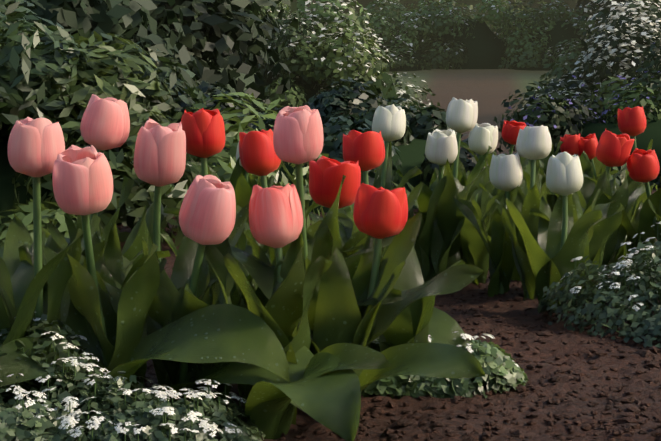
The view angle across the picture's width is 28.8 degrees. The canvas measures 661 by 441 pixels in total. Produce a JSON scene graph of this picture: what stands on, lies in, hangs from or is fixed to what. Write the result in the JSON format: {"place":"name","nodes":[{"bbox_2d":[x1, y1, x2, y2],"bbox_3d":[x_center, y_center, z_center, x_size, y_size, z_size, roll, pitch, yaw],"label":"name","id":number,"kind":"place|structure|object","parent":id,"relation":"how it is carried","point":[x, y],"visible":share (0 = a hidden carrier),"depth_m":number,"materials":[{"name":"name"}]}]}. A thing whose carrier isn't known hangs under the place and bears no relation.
{"place":"outdoors","nodes":[
{"label":"outdoors","id":0,"kind":"place"},
{"bbox_2d":[83,32,660,440],"bbox_3d":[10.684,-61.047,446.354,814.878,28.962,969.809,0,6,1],"label":"ground","id":1,"kind":"structure","parent":0,"point":[489,91],"depth_m":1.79,"materials":[{"name":"soil"}]},
{"bbox_2d":[0,5,22,31],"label":"shrub","id":2,"kind":"object","parent":1,"relation":"on","point":[3,8],"depth_m":4.67,"materials":[{"name":"green plant"}]},
{"bbox_2d":[0,230,70,401],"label":"tulip shoot","id":3,"kind":"object","parent":1,"relation":"on","point":[27,286],"visible":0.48,"depth_m":1.43,"materials":[{"name":"green plant"}]},
{"bbox_2d":[0,117,100,400],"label":"tulip","id":4,"kind":"object","parent":1,"relation":"on","point":[36,146],"visible":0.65,"depth_m":1.47,"materials":[{"name":"pink plant"}]},
{"bbox_2d":[18,234,107,348],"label":"tulip shoot","id":5,"kind":"object","parent":1,"relation":"on","point":[53,245],"visible":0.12,"depth_m":1.54,"materials":[{"name":"green plant"}]},
{"bbox_2d":[0,312,152,440],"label":"ground cover","id":6,"kind":"object","parent":1,"relation":"on","point":[15,415],"visible":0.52,"depth_m":1.40,"materials":[{"name":"green plant"}]},
{"bbox_2d":[64,94,134,266],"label":"tulip","id":7,"kind":"object","parent":1,"relation":"on","point":[105,124],"visible":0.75,"depth_m":1.61,"materials":[{"name":"pink plant"}]},
{"bbox_2d":[31,224,170,289],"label":"tulip shoot","id":8,"kind":"object","parent":1,"relation":"on","point":[114,262],"visible":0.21,"depth_m":1.65,"materials":[{"name":"green plant"}]},
{"bbox_2d":[99,202,162,270],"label":"tulip shoot","id":9,"kind":"object","parent":1,"relation":"on","point":[133,246],"visible":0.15,"depth_m":1.87,"materials":[{"name":"green plant"}]},
{"bbox_2d":[97,264,180,383],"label":"tulip shoot","id":10,"kind":"object","parent":1,"relation":"on","point":[105,275],"visible":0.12,"depth_m":1.56,"materials":[{"name":"green plant"}]},
{"bbox_2d":[13,371,265,440],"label":"ground cover","id":11,"kind":"object","parent":1,"relation":"on","point":[208,417],"visible":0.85,"depth_m":1.35,"materials":[{"name":"green plant"}]},
{"bbox_2d":[0,145,290,407],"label":"tulip","id":12,"kind":"object","parent":1,"relation":"on","point":[114,343],"visible":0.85,"depth_m":1.44,"materials":[{"name":"green plant"}]},
{"bbox_2d":[42,119,249,388],"bbox_3d":[-0.235,0.047,1.675,0.245,0.360,0.172,6,8,44],"label":"tulip","id":13,"kind":"object","parent":1,"relation":"on","point":[159,156],"visible":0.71,"depth_m":1.61,"materials":[{"name":"pink plant"}]},
{"bbox_2d":[0,0,298,127],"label":"dark shrub","id":14,"kind":"object","parent":1,"relation":"on","point":[195,36],"visible":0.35,"depth_m":7.00,"materials":[{"name":"green plant"}]},
{"bbox_2d":[0,0,328,258],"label":"shrub","id":15,"kind":"object","parent":1,"relation":"on","point":[55,78],"visible":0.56,"depth_m":3.13,"materials":[{"name":"green plant"}]},
{"bbox_2d":[87,175,313,412],"bbox_3d":[-0.139,0.097,1.477,0.162,0.300,0.272,-5,8,-41],"label":"tulip","id":16,"kind":"object","parent":1,"relation":"on","point":[207,214],"visible":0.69,"depth_m":1.46,"materials":[{"name":"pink plant"}]},
{"bbox_2d":[171,235,233,401],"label":"tulip shoot","id":17,"kind":"object","parent":1,"relation":"on","point":[191,302],"visible":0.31,"depth_m":1.51,"materials":[{"name":"green plant"}]},
{"bbox_2d":[160,228,268,304],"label":"tulip shoot","id":18,"kind":"object","parent":1,"relation":"on","point":[168,239],"visible":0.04,"depth_m":1.73,"materials":[{"name":"green plant"}]},
{"bbox_2d":[172,268,257,306],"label":"tulip shoot","id":19,"kind":"object","parent":1,"relation":"on","point":[235,298],"visible":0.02,"depth_m":1.69,"materials":[{"name":"green plant"}]},
{"bbox_2d":[181,108,252,265],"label":"tulip","id":20,"kind":"object","parent":1,"relation":"on","point":[203,129],"visible":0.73,"depth_m":1.83,"materials":[{"name":"red plant"}]},
{"bbox_2d":[185,142,274,223],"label":"tulip","id":21,"kind":"object","parent":1,"relation":"on","point":[243,192],"visible":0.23,"depth_m":2.94,"materials":[{"name":"green plant"}]},
{"bbox_2d":[164,129,318,218],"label":"tulip","id":22,"kind":"object","parent":1,"relation":"on","point":[259,157],"visible":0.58,"depth_m":1.94,"materials":[{"name":"red plant"}]},
{"bbox_2d":[229,157,260,191],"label":"tulip shoot","id":23,"kind":"object","parent":1,"relation":"on","point":[238,169],"visible":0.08,"depth_m":2.95,"materials":[{"name":"green plant"}]},
{"bbox_2d":[235,238,269,290],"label":"tulip shoot","id":24,"kind":"object","parent":1,"relation":"on","point":[245,271],"visible":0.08,"depth_m":1.75,"materials":[{"name":"green plant"}]},
{"bbox_2d":[204,240,304,405],"bbox_3d":[-0.071,0.129,1.484,0.151,0.232,0.075,5,8,38],"label":"tulip shoot","id":25,"kind":"object","parent":1,"relation":"on","point":[284,306],"visible":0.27,"depth_m":1.45,"materials":[{"name":"green plant"}]},
{"bbox_2d":[227,162,308,187],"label":"tulip shoot","id":26,"kind":"object","parent":1,"relation":"on","point":[253,181],"visible":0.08,"depth_m":3.02,"materials":[{"name":"green plant"}]},
{"bbox_2d":[234,260,305,395],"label":"tulip shoot","id":27,"kind":"object","parent":1,"relation":"on","point":[262,297],"visible":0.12,"depth_m":1.64,"materials":[{"name":"green plant"}]},
{"bbox_2d":[247,202,316,245],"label":"tulip shoot","id":28,"kind":"object","parent":1,"relation":"on","point":[311,207],"visible":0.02,"depth_m":1.91,"materials":[{"name":"green plant"}]},
{"bbox_2d":[224,1,353,64],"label":"hedge","id":29,"kind":"object","parent":1,"relation":"on","point":[276,11],"visible":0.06,"depth_m":18.11,"materials":[{"name":"green plant"}]},
{"bbox_2d":[247,242,364,263],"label":"tulip shoot","id":30,"kind":"object","parent":1,"relation":"on","point":[350,252],"visible":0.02,"depth_m":1.65,"materials":[{"name":"green plant"}]},
{"bbox_2d":[223,183,390,440],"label":"tulip","id":31,"kind":"object","parent":1,"relation":"on","point":[325,390],"visible":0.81,"depth_m":1.42,"materials":[{"name":"green plant"}]},
{"bbox_2d":[269,105,345,262],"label":"tulip","id":32,"kind":"object","parent":1,"relation":"on","point":[298,137],"visible":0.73,"depth_m":1.56,"materials":[{"name":"pink plant"}]},
{"bbox_2d":[124,77,496,213],"bbox_3d":[-0.128,-0.277,4.478,1.500,0.445,1.267,0,6,1],"label":"shrub","id":33,"kind":"object","parent":1,"relation":"on","point":[341,110],"visible":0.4,"depth_m":4.36,"materials":[{"name":"green plant"}]},
{"bbox_2d":[306,0,318,14],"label":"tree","id":34,"kind":"object","parent":1,"relation":"on","point":[313,2],"depth_m":31.62,"materials":[{"name":"green plant"}]},
{"bbox_2d":[306,220,321,237],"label":"tulip shoot","id":35,"kind":"object","parent":1,"relation":"on","point":[311,230],"depth_m":1.83,"materials":[{"name":"green plant"}]},
{"bbox_2d":[243,229,395,281],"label":"tulip shoot","id":36,"kind":"object","parent":1,"relation":"on","point":[258,252],"visible":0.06,"depth_m":1.57,"materials":[{"name":"green plant"}]},
{"bbox_2d":[251,0,405,28],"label":"shrub","id":37,"kind":"object","parent":1,"relation":"on","point":[363,3],"visible":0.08,"depth_m":38.27,"materials":[{"name":"green plant"}]},
{"bbox_2d":[229,0,439,129],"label":"shrub","id":38,"kind":"object","parent":1,"relation":"on","point":[322,57],"visible":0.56,"depth_m":8.70,"materials":[{"name":"green plant"}]},
{"bbox_2d":[272,248,401,333],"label":"tulip shoot","id":39,"kind":"object","parent":1,"relation":"on","point":[393,295],"visible":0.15,"depth_m":1.52,"materials":[{"name":"green plant"}]},
{"bbox_2d":[301,232,386,353],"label":"tulip shoot","id":40,"kind":"object","parent":1,"relation":"on","point":[311,313],"visible":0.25,"depth_m":1.54,"materials":[{"name":"green plant"}]},
{"bbox_2d":[342,231,367,257],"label":"tulip shoot","id":41,"kind":"object","parent":1,"relation":"on","point":[355,239],"depth_m":1.64,"materials":[{"name":"green plant"}]},
{"bbox_2d":[230,183,484,391],"bbox_3d":[0.011,0.103,1.490,0.344,0.287,0.206,0,6,1],"label":"tulip","id":42,"kind":"object","parent":1,"relation":"on","point":[380,214],"visible":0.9,"depth_m":1.52,"materials":[{"name":"green plant"}]},
{"bbox_2d":[305,130,422,259],"bbox_3d":[0.044,0.017,2.095,0.178,0.329,0.119,5,8,38],"label":"tulip","id":43,"kind":"object","parent":1,"relation":"on","point":[366,150],"visible":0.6,"depth_m":2.07,"materials":[{"name":"red plant"}]},
{"bbox_2d":[338,187,392,235],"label":"tulip shoot","id":44,"kind":"object","parent":1,"relation":"on","point":[341,227],"depth_m":2.54,"materials":[{"name":"green plant"}]},
{"bbox_2d":[342,187,395,221],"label":"tulip shoot","id":45,"kind":"object","parent":1,"relation":"on","point":[348,212],"depth_m":2.26,"materials":[{"name":"green plant"}]},
{"bbox_2d":[349,204,389,254],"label":"tulip shoot","id":46,"kind":"object","parent":1,"relation":"on","point":[352,207],"visible":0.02,"depth_m":2.11,"materials":[{"name":"green plant"}]},
{"bbox_2d":[309,156,468,347],"bbox_3d":[0.042,0.069,1.706,0.136,0.307,0.281,-6,8,-43],"label":"tulip","id":47,"kind":"object","parent":1,"relation":"on","point":[326,174],"visible":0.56,"depth_m":1.68,"materials":[{"name":"red plant"}]},
{"bbox_2d":[361,104,422,190],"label":"tulip","id":48,"kind":"object","parent":1,"relation":"on","point":[389,122],"visible":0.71,"depth_m":2.46,"materials":[{"name":"white plant"}]},
{"bbox_2d":[341,0,462,71],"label":"hedge","id":49,"kind":"object","parent":1,"relation":"on","point":[404,49],"visible":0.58,"depth_m":16.98,"materials":[{"name":"green plant"}]},
{"bbox_2d":[379,245,464,351],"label":"tulip shoot","id":50,"kind":"object","parent":1,"relation":"on","point":[409,324],"visible":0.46,"depth_m":1.64,"materials":[{"name":"green plant"}]},
{"bbox_2d":[397,175,446,282],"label":"tulip shoot","id":51,"kind":"object","parent":1,"relation":"on","point":[422,244],"visible":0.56,"depth_m":2.46,"materials":[{"name":"green plant"}]},
{"bbox_2d":[374,97,491,208],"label":"tulip","id":52,"kind":"object","parent":1,"relation":"on","point":[461,116],"visible":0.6,"depth_m":2.67,"materials":[{"name":"white plant"}]},
{"bbox_2d":[396,129,477,221],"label":"tulip","id":53,"kind":"object","parent":1,"relation":"on","point":[441,147],"visible":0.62,"depth_m":2.46,"materials":[{"name":"white plant"}]},
{"bbox_2d":[361,331,528,399],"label":"ground cover","id":54,"kind":"object","parent":1,"relation":"on","point":[500,366],"visible":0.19,"depth_m":1.62,"materials":[{"name":"green plant"}]},
{"bbox_2d":[429,167,469,186],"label":"tulip shoot","id":55,"kind":"object","parent":1,"relation":"on","point":[435,175],"visible":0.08,"depth_m":2.85,"materials":[{"name":"green plant"}]},
{"bbox_2d":[414,195,497,260],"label":"tulip shoot","id":56,"kind":"object","parent":1,"relation":"on","point":[489,204],"visible":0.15,"depth_m":2.52,"materials":[{"name":"green plant"}]},
{"bbox_2d":[431,158,485,275],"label":"tulip shoot","id":57,"kind":"object","parent":1,"relation":"on","point":[447,226],"visible":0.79,"depth_m":2.46,"materials":[{"name":"green plant"}]},
{"bbox_2d":[399,0,519,68],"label":"hedge","id":58,"kind":"object","parent":1,"relation":"on","point":[478,42],"visible":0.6,"depth_m":17.36,"materials":[{"name":"green plant"}]},
{"bbox_2d":[443,167,498,284],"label":"tulip shoot","id":59,"kind":"object","parent":1,"relation":"on","point":[474,251],"visible":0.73,"depth_m":2.49,"materials":[{"name":"green plant"}]},
{"bbox_2d":[399,0,546,31],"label":"shrub","id":60,"kind":"object","parent":1,"relation":"on","point":[472,3],"visible":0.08,"depth_m":42.08,"materials":[{"name":"green plant"}]},
{"bbox_2d":[451,160,494,217],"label":"tulip shoot","id":61,"kind":"object","parent":1,"relation":"on","point":[488,186],"visible":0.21,"depth_m":2.83,"materials":[{"name":"green plant"}]},
{"bbox_2d":[460,123,497,228],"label":"tulip","id":62,"kind":"object","parent":1,"relation":"on","point":[483,137],"visible":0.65,"depth_m":2.79,"materials":[{"name":"white plant"}]},
{"bbox_2d":[462,185,504,244],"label":"tulip shoot","id":63,"kind":"object","parent":1,"relation":"on","point":[499,193],"visible":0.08,"depth_m":2.74,"materials":[{"name":"green plant"}]},
{"bbox_2d":[452,152,522,296],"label":"tulip","id":64,"kind":"object","parent":1,"relation":"on","point":[506,173],"visible":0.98,"depth_m":2.39,"materials":[{"name":"green plant"}]},
{"bbox_2d":[460,120,526,180],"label":"tulip","id":65,"kind":"object","parent":1,"relation":"on","point":[510,130],"visible":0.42,"depth_m":3.57,"materials":[{"name":"red plant"}]},
{"bbox_2d":[487,151,528,167],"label":"tulip shoot","id":66,"kind":"object","parent":1,"relation":"on","point":[524,161],"visible":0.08,"depth_m":3.72,"materials":[{"name":"green plant"}]},
{"bbox_2d":[479,164,539,280],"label":"tulip shoot","id":67,"kind":"object","parent":1,"relation":"on","point":[524,189],"visible":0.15,"depth_m":2.56,"materials":[{"name":"green plant"}]},
{"bbox_2d":[502,125,551,299],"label":"tulip","id":68,"kind":"object","parent":1,"relation":"on","point":[533,144],"visible":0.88,"depth_m":2.36,"materials":[{"name":"green plant"}]},
{"bbox_2d":[524,160,547,191],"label":"tulip shoot","id":69,"kind":"object","parent":1,"relation":"on","point":[527,175],"visible":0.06,"depth_m":3.70,"materials":[{"name":"green plant"}]},
{"bbox_2d":[527,140,563,186],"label":"tulip shoot","id":70,"kind":"object","parent":1,"relation":"on","point":[543,179],"visible":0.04,"depth_m":3.80,"materials":[{"name":"green plant"}]},
{"bbox_2d":[501,0,599,20],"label":"shrub","id":71,"kind":"object","parent":1,"relation":"on","point":[571,3],"visible":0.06,"depth_m":45.75,"materials":[{"name":"green plant"}]},
{"bbox_2d":[498,0,607,70],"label":"hedge","id":72,"kind":"object","parent":1,"relation":"on","point":[550,37],"visible":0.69,"depth_m":17.07,"materials":[{"name":"green plant"}]},
{"bbox_2d":[505,151,602,310],"bbox_3d":[0.392,0.026,2.208,0.159,0.290,0.188,2,6,16],"label":"tulip","id":73,"kind":"object","parent":1,"relation":"on","point":[556,249],"visible":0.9,"depth_m":2.19,"materials":[{"name":"green plant"}]},
{"bbox_2d":[539,134,579,211],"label":"tulip","id":74,"kind":"object","parent":1,"relation":"on","point":[570,145],"visible":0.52,"depth_m":3.78,"materials":[{"name":"red plant"}]},
{"bbox_2d":[530,192,588,297],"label":"tulip shoot","id":75,"kind":"object","parent":1,"relation":"on","point":[536,212],"visible":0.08,"depth_m":2.32,"materials":[{"name":"green plant"}]},
{"bbox_2d":[494,67,660,189],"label":"blue shrub","id":76,"kind":"object","parent":1,"relation":"on","point":[557,123],"visible":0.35,"depth_m":5.05,"materials":[{"name":"grey plant"}]},
{"bbox_2d":[557,189,604,267],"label":"tulip shoot","id":77,"kind":"object","parent":1,"relation":"on","point":[599,192],"visible":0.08,"depth_m":2.35,"materials":[{"name":"green plant"}]},
{"bbox_2d":[509,0,660,121],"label":"white shrub","id":78,"kind":"object","parent":1,"relation":"on","point":[621,44],"visible":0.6,"depth_m":9.32,"materials":[{"name":"grey plant"}]},
{"bbox_2d":[579,150,598,186],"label":"tulip shoot","id":79,"kind":"object","parent":1,"relation":"on","point":[585,162],"visible":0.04,"depth_m":3.14,"materials":[{"name":"green plant"}]},
{"bbox_2d":[557,141,620,176],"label":"tulip shoot","id":80,"kind":"object","parent":1,"relation":"on","point":[598,164],"visible":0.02,"depth_m":3.81,"materials":[{"name":"green plant"}]},
{"bbox_2d":[555,193,623,286],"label":"tulip shoot","id":81,"kind":"object","parent":1,"relation":"on","point":[604,228],"visible":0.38,"depth_m":2.40,"materials":[{"name":"green plant"}]},
{"bbox_2d":[539,130,640,213],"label":"tulip","id":82,"kind":"object","parent":1,"relation":"on","point":[613,150],"visible":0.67,"depth_m":2.55,"materials":[{"name":"red plant"}]},
{"bbox_2d":[577,133,610,179],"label":"tulip","id":83,"kind":"object","parent":1,"relation":"on","point":[588,144],"visible":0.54,"depth_m":3.76,"materials":[{"name":"red plant"}]},
{"bbox_2d":[546,170,645,278],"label":"tulip shoot","id":84,"kind":"object","parent":1,"relation":"on","point":[616,238],"visible":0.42,"depth_m":2.58,"materials":[{"name":"green plant"}]},
{"bbox_2d":[537,221,660,347],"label":"ground cover","id":85,"kind":"object","parent":1,"relation":"on","point":[616,292],"visible":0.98,"depth_m":2.07,"materials":[{"name":"green plant"}]},
{"bbox_2d":[577,166,626,208],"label":"tulip shoot","id":86,"kind":"object","parent":1,"relation":"on","point":[585,191],"visible":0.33,"depth_m":3.12,"materials":[{"name":"green plant"}]},
{"bbox_2d":[572,0,647,53],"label":"dark shrub","id":87,"kind":"object","parent":1,"relation":"on","point":[590,3],"visible":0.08,"depth_m":17.46,"materials":[{"name":"green plant"}]},
{"bbox_2d":[583,106,652,217],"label":"tulip","id":88,"kind":"object","parent":1,"relation":"on","point":[632,122],"visible":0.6,"depth_m":3.05,"materials":[{"name":"red plant"}]},
{"bbox_2d":[580,31,660,123],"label":"blue shrub","id":89,"kind":"object","parent":1,"relation":"on","point":[604,89],"visible":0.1,"depth_m":6.74,"materials":[{"name":"grey plant"}]},
{"bbox_2d":[609,174,654,267],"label":"tulip shoot","id":90,"kind":"object","parent":1,"relation":"on","point":[621,251],"visible":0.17,"depth_m":2.75,"materials":[{"name":"green plant"}]},
{"bbox_2d":[604,188,660,275],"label":"tulip shoot","id":91,"kind":"object","parent":1,"relation":"on","point":[644,216],"visible":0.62,"depth_m":2.58,"materials":[{"name":"green plant"}]},
{"bbox_2d":[627,148,660,255],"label":"tulip","id":92,"kind":"object","parent":1,"relation":"on","point":[643,166],"visible":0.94,"depth_m":2.55,"materials":[{"name":"red plant"}]}
]}

